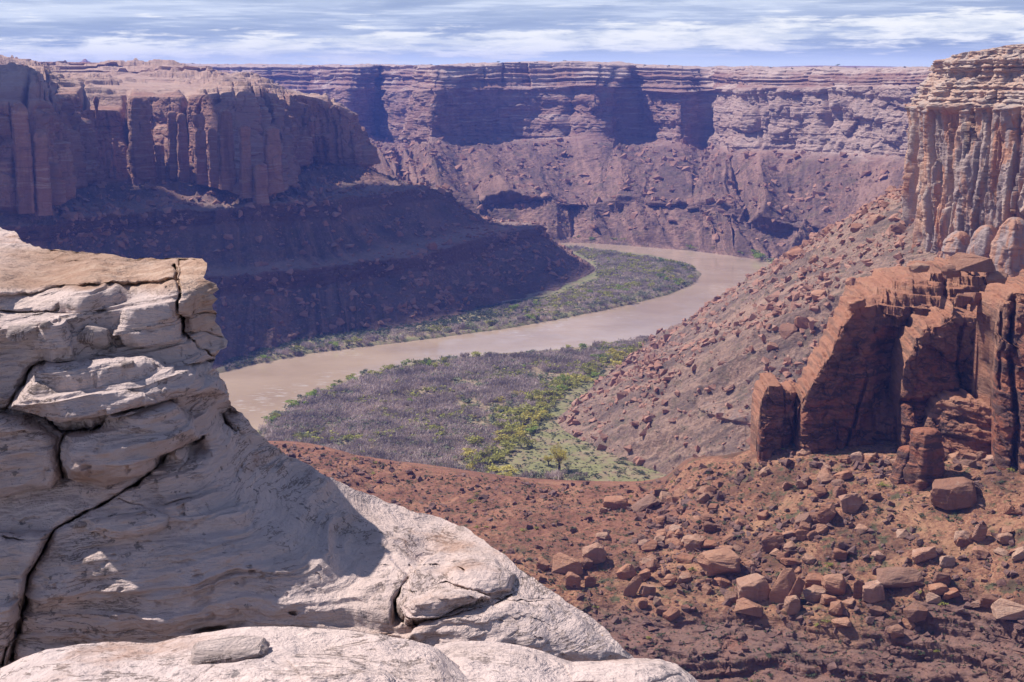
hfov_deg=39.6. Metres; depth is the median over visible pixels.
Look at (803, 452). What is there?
boulder
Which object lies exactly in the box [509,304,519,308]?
shrub
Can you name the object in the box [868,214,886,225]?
boulder
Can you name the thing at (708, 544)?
boulder
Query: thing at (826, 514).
boulder
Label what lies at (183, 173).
rock spire
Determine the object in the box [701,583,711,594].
boulder
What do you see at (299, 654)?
sandstone ledge
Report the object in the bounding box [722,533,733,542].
boulder
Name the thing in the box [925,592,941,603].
boulder
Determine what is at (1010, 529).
boulder
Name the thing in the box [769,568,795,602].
boulder
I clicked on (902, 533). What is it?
boulder
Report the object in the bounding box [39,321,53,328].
stone
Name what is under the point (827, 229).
boulder
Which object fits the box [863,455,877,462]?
boulder
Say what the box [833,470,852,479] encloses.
boulder
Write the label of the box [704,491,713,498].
boulder
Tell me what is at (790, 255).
boulder
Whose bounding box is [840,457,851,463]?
boulder
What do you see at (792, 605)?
boulder
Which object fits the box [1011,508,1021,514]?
boulder
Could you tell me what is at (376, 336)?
shrub
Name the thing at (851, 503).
boulder
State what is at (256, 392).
river
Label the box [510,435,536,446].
shrub
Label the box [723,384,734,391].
boulder
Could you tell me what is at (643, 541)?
boulder
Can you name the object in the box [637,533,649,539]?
boulder
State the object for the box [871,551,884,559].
boulder
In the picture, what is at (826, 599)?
boulder
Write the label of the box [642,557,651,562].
boulder
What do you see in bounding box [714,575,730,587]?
boulder
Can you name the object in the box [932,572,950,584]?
boulder
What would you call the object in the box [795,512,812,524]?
boulder
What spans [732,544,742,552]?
boulder
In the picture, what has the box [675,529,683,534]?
boulder
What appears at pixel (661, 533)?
boulder
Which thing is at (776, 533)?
boulder
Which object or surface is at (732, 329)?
talus scrub
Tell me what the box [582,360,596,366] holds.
shrub
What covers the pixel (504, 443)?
shrub
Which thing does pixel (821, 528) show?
boulder
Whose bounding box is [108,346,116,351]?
stone
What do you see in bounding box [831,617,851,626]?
boulder
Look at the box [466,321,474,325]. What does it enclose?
shrub
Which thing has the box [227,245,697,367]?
brush
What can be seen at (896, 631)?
boulder
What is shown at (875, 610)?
boulder
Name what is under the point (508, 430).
shrub
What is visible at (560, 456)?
cottonwood tree
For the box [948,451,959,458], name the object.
boulder
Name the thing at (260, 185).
rock spire
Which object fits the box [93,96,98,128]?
rock spire
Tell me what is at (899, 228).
boulder
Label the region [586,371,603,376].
shrub
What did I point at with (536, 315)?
shrub
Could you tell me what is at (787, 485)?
boulder
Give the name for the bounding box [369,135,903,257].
scree
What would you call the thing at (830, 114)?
canyon wall
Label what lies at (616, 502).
boulder
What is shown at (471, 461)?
shrub
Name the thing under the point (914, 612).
boulder
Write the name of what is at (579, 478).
shrub
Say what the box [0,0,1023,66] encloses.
sky
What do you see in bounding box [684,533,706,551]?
boulder
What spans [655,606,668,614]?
boulder
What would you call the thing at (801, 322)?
boulder
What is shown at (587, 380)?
shrub
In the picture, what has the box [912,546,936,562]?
boulder
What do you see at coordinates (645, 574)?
boulder
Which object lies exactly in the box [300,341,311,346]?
shrub
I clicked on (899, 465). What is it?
rock pinnacle
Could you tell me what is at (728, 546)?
boulder
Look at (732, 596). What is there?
boulder
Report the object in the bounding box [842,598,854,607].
boulder
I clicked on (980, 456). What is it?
boulder
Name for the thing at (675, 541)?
boulder
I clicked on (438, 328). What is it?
shrub
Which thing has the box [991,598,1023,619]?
boulder
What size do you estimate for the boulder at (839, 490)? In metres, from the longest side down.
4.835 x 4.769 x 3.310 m
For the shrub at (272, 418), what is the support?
on the valley floor
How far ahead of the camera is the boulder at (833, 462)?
440.55 m
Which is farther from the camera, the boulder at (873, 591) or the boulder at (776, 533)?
the boulder at (776, 533)
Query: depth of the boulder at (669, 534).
429.45 m
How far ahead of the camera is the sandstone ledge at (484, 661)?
7.43 m
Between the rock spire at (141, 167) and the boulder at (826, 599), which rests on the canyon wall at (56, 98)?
the rock spire at (141, 167)
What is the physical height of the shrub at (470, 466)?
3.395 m
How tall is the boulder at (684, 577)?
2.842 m
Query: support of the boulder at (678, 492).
on the slope at (739, 666)
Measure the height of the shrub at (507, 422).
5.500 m
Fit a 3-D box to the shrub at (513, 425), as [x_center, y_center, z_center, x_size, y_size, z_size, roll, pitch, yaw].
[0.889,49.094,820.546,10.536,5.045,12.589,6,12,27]
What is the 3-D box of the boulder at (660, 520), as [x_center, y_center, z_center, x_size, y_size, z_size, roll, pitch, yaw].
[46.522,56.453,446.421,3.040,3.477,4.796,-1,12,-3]
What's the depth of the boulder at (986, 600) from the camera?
365.31 m
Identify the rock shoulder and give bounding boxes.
[941,231,970,258]
[966,225,997,257]
[989,217,1023,276]
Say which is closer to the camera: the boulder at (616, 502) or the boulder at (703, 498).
the boulder at (703, 498)
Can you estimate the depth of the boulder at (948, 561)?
381.81 m
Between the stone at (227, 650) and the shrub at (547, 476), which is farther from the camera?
the shrub at (547, 476)
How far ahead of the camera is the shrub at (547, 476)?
726.18 m
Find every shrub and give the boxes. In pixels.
[262,415,275,422]
[275,347,290,354]
[285,399,308,403]
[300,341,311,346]
[305,389,316,395]
[315,387,327,393]
[367,370,382,374]
[370,333,378,338]
[400,359,410,365]
[432,324,441,330]
[452,322,465,328]
[459,352,469,356]
[460,448,475,455]
[464,456,479,465]
[464,463,474,469]
[465,435,483,445]
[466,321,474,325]
[467,448,494,458]
[471,351,480,356]
[487,465,518,471]
[491,451,507,461]
[493,420,510,428]
[493,433,510,442]
[500,427,513,433]
[500,440,516,450]
[504,421,522,431]
[505,414,526,423]
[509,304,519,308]
[510,430,524,437]
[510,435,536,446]
[511,408,524,415]
[512,405,531,413]
[516,314,525,319]
[519,401,538,411]
[521,299,531,305]
[521,410,541,421]
[523,470,537,477]
[525,391,540,401]
[525,426,539,432]
[525,471,545,478]
[527,421,538,427]
[530,311,542,319]
[531,388,543,394]
[531,471,550,478]
[542,390,557,395]
[543,413,554,417]
[544,469,563,479]
[545,394,555,401]
[548,384,567,390]
[552,468,566,475]
[553,378,566,384]
[557,374,570,380]
[564,373,579,380]
[565,377,583,385]
[567,473,587,480]
[568,472,588,478]
[579,376,595,381]
[580,365,597,373]
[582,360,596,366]
[584,368,596,374]
[586,291,598,296]
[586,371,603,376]
[590,353,608,358]
[592,340,603,345]
[605,347,618,354]
[608,359,621,365]
[611,351,628,355]
[620,296,630,300]
[754,253,764,258]
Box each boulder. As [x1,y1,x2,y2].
[426,242,437,249]
[536,560,549,570]
[551,552,582,574]
[565,572,581,588]
[581,557,592,569]
[582,542,605,563]
[584,576,595,586]
[595,532,610,539]
[599,507,607,513]
[603,495,628,509]
[616,563,635,579]
[623,576,641,595]
[631,493,658,511]
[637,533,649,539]
[638,539,647,543]
[638,568,650,580]
[638,598,647,608]
[639,584,655,595]
[641,540,657,551]
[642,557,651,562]
[643,559,659,572]
[647,554,657,560]
[653,535,666,541]
[653,596,661,605]
[655,516,664,524]
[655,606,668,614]
[656,529,665,533]
[656,532,666,537]
[659,491,671,503]
[661,580,673,585]
[662,607,679,620]
[664,574,675,581]
[666,496,679,502]
[667,531,674,537]
[669,524,682,531]
[669,537,683,546]
[672,534,682,538]
[673,488,684,496]
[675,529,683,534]
[676,552,694,563]
[676,572,690,583]
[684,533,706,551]
[687,485,696,492]
[693,515,700,521]
[696,493,708,503]
[696,548,740,575]
[697,486,704,494]
[700,515,711,522]
[701,539,717,548]
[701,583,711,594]
[702,521,717,531]
[704,485,717,493]
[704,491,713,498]
[707,503,718,511]
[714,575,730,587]
[719,545,733,550]
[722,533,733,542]
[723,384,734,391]
[724,591,737,603]
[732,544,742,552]
[733,597,762,616]
[735,518,745,526]
[736,573,769,601]
[744,560,755,566]
[757,510,768,520]
[757,532,772,540]
[759,467,769,476]
[762,535,783,551]
[763,297,777,301]
[766,342,777,350]
[769,548,780,555]
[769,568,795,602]
[772,531,784,538]
[776,551,789,559]
[779,324,798,339]
[779,558,800,564]
[782,377,794,381]
[782,482,793,489]
[783,540,796,551]
[784,595,800,614]
[786,246,802,260]
[788,577,804,599]
[791,565,801,572]
[794,316,808,328]
[795,448,811,455]
[795,479,806,487]
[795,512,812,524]
[796,529,808,540]
[799,521,809,530]
[800,475,809,482]
[801,554,815,564]
[803,573,822,588]
[803,585,825,602]
[806,530,817,540]
[807,317,817,322]
[808,255,818,263]
[809,511,820,524]
[811,290,826,300]
[812,485,827,496]
[815,524,828,533]
[816,503,835,523]
[817,473,835,482]
[819,461,830,469]
[819,468,831,473]
[820,280,832,287]
[820,594,836,604]
[821,573,846,595]
[824,227,830,233]
[826,459,835,465]
[828,600,845,615]
[831,479,844,487]
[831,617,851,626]
[832,486,847,497]
[832,548,847,560]
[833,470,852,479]
[838,493,862,512]
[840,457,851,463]
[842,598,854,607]
[845,277,855,285]
[847,299,865,310]
[850,223,862,232]
[850,452,863,461]
[853,580,864,598]
[855,524,867,534]
[862,580,884,602]
[863,453,878,457]
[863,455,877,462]
[867,491,881,499]
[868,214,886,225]
[868,605,886,615]
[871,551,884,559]
[876,567,924,587]
[885,186,896,192]
[887,624,903,638]
[890,223,906,233]
[896,529,909,537]
[901,618,915,629]
[903,602,927,622]
[909,262,929,272]
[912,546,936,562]
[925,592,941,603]
[928,582,948,594]
[930,477,976,509]
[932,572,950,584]
[939,555,955,566]
[941,264,960,278]
[942,587,959,599]
[948,252,995,271]
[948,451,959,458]
[949,463,960,469]
[954,293,971,306]
[954,530,971,543]
[956,537,969,547]
[959,459,976,467]
[962,453,976,459]
[964,292,981,305]
[965,475,976,480]
[970,600,982,607]
[971,545,988,558]
[972,524,987,541]
[975,452,985,460]
[979,594,998,607]
[981,455,993,462]
[986,271,1008,283]
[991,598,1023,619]
[993,547,1008,555]
[997,532,1013,543]
[1001,526,1014,532]
[1002,502,1013,513]
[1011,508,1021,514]
[1012,546,1023,560]
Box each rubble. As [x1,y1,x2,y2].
[271,441,1023,681]
[558,185,942,469]
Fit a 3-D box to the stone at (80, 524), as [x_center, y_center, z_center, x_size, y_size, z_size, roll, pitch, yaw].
[-3.499,1.492,11.571,0.142,0.070,0.126,-3,11,-17]
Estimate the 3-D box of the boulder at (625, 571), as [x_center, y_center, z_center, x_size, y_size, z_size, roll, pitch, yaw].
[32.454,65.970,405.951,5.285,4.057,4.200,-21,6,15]
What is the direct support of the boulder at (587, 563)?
on the slope at (739, 666)
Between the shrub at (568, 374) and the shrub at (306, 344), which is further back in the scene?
the shrub at (306, 344)
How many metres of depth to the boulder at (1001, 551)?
379.13 m
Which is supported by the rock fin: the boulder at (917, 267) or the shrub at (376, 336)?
the boulder at (917, 267)
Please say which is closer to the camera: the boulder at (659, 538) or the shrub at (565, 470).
the boulder at (659, 538)
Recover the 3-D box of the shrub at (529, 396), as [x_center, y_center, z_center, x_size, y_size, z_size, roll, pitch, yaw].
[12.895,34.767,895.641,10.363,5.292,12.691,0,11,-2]
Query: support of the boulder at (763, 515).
on the slope at (739, 666)
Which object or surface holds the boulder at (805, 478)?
on the slope at (739, 666)
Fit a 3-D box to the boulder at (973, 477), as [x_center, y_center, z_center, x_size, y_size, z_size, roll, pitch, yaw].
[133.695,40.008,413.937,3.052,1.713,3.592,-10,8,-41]
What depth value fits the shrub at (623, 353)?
1027.37 m
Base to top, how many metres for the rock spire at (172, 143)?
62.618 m
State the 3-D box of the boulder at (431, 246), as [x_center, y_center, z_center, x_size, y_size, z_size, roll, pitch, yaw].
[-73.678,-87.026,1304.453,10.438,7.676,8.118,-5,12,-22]
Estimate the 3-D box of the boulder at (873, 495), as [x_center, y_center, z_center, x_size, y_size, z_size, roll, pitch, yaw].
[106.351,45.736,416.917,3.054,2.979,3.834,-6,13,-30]
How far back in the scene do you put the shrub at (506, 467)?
735.80 m
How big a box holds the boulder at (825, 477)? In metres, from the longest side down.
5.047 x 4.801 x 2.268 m
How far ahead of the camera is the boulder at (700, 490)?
449.87 m
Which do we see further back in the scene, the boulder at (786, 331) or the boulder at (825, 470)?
the boulder at (786, 331)
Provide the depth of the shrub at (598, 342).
1068.82 m
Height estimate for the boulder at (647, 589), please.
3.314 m
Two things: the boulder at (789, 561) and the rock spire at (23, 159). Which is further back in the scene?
the rock spire at (23, 159)
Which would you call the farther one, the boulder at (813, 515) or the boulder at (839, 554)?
the boulder at (813, 515)
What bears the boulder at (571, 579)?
on the slope at (739, 666)
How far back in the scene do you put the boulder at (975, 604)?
367.43 m
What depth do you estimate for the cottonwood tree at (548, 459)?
749.66 m
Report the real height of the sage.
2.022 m
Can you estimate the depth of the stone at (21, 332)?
11.70 m
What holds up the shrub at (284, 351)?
on the valley floor
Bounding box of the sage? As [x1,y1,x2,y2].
[495,356,666,480]
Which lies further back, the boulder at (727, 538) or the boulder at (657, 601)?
the boulder at (727, 538)
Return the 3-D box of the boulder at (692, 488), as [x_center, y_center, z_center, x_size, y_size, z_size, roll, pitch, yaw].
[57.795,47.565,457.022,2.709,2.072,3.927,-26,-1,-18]
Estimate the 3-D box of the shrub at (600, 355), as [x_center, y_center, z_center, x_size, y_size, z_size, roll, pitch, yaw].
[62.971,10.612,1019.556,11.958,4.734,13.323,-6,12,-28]
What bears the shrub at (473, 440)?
on the valley floor
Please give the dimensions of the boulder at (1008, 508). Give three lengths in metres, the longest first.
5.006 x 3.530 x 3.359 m
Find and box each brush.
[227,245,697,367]
[480,248,667,314]
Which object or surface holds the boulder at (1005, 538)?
on the slope at (739, 666)
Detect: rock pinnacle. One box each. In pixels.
[889,445,909,484]
[903,427,944,491]
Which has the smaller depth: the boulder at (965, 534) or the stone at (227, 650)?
the stone at (227, 650)
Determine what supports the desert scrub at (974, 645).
on the slope at (739, 666)
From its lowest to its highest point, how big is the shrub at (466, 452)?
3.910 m
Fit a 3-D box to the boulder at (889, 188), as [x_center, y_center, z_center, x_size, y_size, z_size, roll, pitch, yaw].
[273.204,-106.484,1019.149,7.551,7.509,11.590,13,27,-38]
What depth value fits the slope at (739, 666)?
398.12 m
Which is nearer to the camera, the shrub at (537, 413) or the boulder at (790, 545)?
the boulder at (790, 545)
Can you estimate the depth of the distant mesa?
4668.43 m
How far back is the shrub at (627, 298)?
1280.17 m
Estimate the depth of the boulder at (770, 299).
810.75 m
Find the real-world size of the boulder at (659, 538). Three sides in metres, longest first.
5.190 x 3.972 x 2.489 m
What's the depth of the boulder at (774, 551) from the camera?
402.31 m
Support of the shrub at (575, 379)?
on the valley floor
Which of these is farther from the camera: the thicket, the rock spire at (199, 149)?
the rock spire at (199, 149)
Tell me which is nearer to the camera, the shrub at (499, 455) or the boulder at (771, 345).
the boulder at (771, 345)
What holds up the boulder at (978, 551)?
on the slope at (739, 666)
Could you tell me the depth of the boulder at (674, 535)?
427.93 m
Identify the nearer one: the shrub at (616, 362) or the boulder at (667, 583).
the boulder at (667, 583)
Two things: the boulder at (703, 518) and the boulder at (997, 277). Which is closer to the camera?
the boulder at (703, 518)
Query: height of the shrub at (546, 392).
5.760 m
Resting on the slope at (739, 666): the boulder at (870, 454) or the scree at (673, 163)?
the boulder at (870, 454)
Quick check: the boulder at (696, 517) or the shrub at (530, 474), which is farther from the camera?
the shrub at (530, 474)
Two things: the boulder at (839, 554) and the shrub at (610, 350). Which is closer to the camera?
the boulder at (839, 554)
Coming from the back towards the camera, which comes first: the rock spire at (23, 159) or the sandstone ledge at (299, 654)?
the rock spire at (23, 159)
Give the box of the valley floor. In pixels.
[216,245,772,480]
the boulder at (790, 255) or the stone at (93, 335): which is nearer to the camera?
the stone at (93, 335)
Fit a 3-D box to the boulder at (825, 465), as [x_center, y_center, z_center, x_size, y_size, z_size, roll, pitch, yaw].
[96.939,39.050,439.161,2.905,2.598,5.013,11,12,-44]
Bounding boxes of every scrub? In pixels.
[274,441,1023,681]
[560,199,913,460]
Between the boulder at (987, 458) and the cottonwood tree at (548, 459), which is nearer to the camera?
the boulder at (987, 458)
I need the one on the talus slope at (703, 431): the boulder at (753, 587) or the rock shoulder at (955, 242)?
the rock shoulder at (955, 242)
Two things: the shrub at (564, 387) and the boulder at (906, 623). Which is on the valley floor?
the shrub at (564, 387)
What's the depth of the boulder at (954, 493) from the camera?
400.76 m
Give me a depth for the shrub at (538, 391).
905.54 m
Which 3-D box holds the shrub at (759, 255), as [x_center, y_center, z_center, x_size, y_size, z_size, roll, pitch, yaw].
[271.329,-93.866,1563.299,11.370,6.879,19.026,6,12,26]
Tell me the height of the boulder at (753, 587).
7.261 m
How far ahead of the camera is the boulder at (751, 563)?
401.18 m
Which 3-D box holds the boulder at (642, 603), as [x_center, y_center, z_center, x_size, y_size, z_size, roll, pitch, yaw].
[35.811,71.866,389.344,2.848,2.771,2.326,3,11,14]
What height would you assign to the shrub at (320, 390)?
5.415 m
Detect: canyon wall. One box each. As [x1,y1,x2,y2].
[0,55,594,368]
[184,61,931,260]
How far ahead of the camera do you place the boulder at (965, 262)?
465.03 m
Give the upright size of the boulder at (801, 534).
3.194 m
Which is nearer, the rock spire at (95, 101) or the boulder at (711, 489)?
the boulder at (711, 489)
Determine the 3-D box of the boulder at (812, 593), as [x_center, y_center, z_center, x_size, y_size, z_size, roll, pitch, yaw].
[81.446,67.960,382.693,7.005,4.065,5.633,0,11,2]
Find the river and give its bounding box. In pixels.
[219,242,769,429]
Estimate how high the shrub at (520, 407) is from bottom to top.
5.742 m
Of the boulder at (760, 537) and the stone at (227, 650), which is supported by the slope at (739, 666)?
the boulder at (760, 537)
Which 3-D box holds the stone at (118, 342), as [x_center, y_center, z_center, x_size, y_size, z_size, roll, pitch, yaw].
[-3.389,0.011,12.203,0.079,0.055,0.071,-3,11,-17]
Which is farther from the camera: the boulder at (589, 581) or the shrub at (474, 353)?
the shrub at (474, 353)
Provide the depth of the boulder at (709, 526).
425.15 m
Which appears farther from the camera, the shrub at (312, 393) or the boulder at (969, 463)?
the shrub at (312, 393)
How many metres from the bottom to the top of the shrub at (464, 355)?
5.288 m
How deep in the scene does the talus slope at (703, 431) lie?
764.82 m
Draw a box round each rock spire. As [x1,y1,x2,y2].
[11,103,35,213]
[32,129,53,215]
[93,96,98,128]
[127,95,157,184]
[154,144,166,181]
[167,111,177,178]
[176,113,190,182]
[192,114,207,183]
[207,128,219,186]
[238,124,252,197]
[252,162,269,205]
[263,126,283,192]
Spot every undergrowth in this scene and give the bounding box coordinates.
[221,297,543,370]
[479,342,641,472]
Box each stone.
[6,322,39,341]
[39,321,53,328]
[73,520,86,527]
[77,323,110,347]
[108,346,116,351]
[114,339,121,345]
[121,360,133,368]
[190,635,269,664]
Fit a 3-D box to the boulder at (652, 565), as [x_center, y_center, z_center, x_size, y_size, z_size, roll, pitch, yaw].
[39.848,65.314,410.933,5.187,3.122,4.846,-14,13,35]
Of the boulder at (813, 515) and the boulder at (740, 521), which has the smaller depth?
the boulder at (813, 515)
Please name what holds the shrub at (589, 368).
on the valley floor
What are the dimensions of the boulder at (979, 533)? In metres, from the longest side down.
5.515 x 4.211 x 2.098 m
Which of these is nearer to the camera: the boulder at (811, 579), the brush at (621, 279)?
the boulder at (811, 579)
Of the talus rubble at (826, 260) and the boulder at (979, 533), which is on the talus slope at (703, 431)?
the talus rubble at (826, 260)
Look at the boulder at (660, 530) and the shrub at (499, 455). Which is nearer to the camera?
the boulder at (660, 530)
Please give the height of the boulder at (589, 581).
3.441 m
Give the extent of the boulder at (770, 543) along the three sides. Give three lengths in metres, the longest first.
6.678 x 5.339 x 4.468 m
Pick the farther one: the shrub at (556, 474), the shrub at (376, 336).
the shrub at (376, 336)
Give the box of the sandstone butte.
[901,44,1023,257]
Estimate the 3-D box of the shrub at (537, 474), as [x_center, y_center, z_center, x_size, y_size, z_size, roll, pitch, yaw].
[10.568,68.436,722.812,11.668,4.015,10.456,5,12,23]
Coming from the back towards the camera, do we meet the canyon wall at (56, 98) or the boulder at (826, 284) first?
the canyon wall at (56, 98)
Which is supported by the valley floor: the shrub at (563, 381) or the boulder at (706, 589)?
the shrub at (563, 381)
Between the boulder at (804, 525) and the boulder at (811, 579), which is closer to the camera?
the boulder at (811, 579)
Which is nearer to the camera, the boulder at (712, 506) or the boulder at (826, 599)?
the boulder at (826, 599)
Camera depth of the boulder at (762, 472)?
446.08 m
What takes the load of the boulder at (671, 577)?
on the slope at (739, 666)
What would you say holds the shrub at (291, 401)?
on the valley floor
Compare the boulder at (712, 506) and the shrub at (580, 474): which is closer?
the boulder at (712, 506)
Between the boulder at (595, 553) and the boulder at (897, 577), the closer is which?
the boulder at (897, 577)
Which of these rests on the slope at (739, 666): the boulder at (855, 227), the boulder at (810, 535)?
the boulder at (810, 535)
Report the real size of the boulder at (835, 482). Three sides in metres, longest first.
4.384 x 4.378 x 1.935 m
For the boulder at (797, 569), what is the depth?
393.70 m
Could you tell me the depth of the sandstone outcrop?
11.70 m
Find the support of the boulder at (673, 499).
on the slope at (739, 666)
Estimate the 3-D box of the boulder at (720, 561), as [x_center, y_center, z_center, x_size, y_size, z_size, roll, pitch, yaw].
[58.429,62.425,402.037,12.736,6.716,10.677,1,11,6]
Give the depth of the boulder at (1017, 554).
373.63 m
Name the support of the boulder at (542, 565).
on the slope at (739, 666)
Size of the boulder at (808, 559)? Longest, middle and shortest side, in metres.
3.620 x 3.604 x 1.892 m
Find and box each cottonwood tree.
[543,454,552,465]
[550,442,568,469]
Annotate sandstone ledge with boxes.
[0,626,467,681]
[434,641,697,681]
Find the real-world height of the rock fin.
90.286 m
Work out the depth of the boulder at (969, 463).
422.29 m
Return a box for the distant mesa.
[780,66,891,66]
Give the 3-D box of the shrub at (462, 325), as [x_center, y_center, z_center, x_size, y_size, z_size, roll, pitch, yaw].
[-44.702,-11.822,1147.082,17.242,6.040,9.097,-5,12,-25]
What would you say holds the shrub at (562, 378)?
on the valley floor
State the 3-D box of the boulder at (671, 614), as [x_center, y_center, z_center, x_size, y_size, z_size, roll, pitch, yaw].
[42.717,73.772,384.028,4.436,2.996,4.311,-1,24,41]
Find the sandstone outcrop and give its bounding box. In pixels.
[0,227,633,667]
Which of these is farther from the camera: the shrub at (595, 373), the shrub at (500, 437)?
the shrub at (595, 373)
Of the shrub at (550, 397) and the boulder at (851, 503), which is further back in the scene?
the shrub at (550, 397)
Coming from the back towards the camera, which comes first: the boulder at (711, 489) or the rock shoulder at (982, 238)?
the rock shoulder at (982, 238)
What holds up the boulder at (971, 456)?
on the slope at (739, 666)
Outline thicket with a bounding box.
[258,335,654,472]
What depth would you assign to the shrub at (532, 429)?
819.87 m
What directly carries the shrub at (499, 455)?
on the valley floor
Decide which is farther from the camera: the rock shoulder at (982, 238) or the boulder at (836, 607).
the rock shoulder at (982, 238)
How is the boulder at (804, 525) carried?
on the slope at (739, 666)
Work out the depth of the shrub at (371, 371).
970.56 m
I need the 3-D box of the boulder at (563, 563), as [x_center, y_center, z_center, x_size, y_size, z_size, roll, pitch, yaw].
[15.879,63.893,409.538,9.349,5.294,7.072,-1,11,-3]
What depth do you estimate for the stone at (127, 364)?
11.72 m
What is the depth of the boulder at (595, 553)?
413.56 m
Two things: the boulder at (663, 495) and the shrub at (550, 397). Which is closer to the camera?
the boulder at (663, 495)
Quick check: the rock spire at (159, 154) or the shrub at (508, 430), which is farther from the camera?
the rock spire at (159, 154)
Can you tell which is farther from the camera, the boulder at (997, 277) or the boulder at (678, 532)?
the boulder at (997, 277)
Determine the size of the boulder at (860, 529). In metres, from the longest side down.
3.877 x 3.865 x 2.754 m
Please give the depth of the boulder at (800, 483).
431.74 m
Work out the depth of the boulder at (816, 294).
747.05 m
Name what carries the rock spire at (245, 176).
on the canyon wall at (56, 98)
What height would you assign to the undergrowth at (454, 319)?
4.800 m
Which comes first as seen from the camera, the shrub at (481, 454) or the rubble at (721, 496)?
the rubble at (721, 496)
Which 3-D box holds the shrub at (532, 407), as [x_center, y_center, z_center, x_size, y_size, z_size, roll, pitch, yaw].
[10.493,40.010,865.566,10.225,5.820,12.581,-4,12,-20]
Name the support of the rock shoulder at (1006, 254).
on the talus slope at (703, 431)
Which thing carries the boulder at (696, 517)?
on the slope at (739, 666)
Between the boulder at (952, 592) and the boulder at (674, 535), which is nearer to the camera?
the boulder at (952, 592)
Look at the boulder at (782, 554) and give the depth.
399.05 m
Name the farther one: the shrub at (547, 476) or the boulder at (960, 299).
the shrub at (547, 476)
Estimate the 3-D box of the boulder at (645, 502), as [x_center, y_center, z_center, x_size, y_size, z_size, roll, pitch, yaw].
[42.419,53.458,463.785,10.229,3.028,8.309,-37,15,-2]
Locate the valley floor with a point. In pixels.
(608, 460)
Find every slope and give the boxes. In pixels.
[268,440,1023,681]
[557,191,1004,474]
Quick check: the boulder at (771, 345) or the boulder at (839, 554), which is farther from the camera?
the boulder at (771, 345)
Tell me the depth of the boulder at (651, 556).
414.78 m
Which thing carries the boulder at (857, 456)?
on the slope at (739, 666)
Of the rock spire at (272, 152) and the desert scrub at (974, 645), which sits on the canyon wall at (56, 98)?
the rock spire at (272, 152)
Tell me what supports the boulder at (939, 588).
on the slope at (739, 666)
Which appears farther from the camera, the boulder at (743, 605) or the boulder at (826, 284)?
the boulder at (826, 284)
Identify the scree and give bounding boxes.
[1,163,588,358]
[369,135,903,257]
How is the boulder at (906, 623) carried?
on the slope at (739, 666)
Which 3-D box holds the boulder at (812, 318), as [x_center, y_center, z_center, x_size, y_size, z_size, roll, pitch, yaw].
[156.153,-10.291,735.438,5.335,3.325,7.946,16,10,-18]
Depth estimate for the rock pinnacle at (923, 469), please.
415.03 m
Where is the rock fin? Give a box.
[750,256,1023,474]
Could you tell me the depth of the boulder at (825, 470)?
434.56 m
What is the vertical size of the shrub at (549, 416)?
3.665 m
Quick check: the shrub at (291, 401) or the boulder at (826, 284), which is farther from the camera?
the shrub at (291, 401)
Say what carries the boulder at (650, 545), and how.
on the slope at (739, 666)
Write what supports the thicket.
on the valley floor
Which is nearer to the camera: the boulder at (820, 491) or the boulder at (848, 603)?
the boulder at (848, 603)
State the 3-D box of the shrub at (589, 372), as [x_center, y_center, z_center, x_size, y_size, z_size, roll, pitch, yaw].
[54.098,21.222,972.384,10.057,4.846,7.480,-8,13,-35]
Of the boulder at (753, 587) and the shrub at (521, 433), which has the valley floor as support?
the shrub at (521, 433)
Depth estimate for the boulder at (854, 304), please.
450.13 m
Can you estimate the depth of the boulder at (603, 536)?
435.21 m
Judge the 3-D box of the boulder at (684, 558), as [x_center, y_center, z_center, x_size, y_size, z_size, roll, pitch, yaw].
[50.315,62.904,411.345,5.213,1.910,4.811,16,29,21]
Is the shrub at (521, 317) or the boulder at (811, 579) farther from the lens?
the shrub at (521, 317)
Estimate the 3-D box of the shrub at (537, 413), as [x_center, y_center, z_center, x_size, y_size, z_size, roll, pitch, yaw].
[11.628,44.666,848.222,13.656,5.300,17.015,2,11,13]
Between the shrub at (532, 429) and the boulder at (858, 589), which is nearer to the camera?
the boulder at (858, 589)
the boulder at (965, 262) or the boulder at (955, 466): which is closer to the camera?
the boulder at (955, 466)
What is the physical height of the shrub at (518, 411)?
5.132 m
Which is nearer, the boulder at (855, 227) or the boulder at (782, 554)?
the boulder at (782, 554)
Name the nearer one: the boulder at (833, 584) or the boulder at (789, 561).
the boulder at (833, 584)

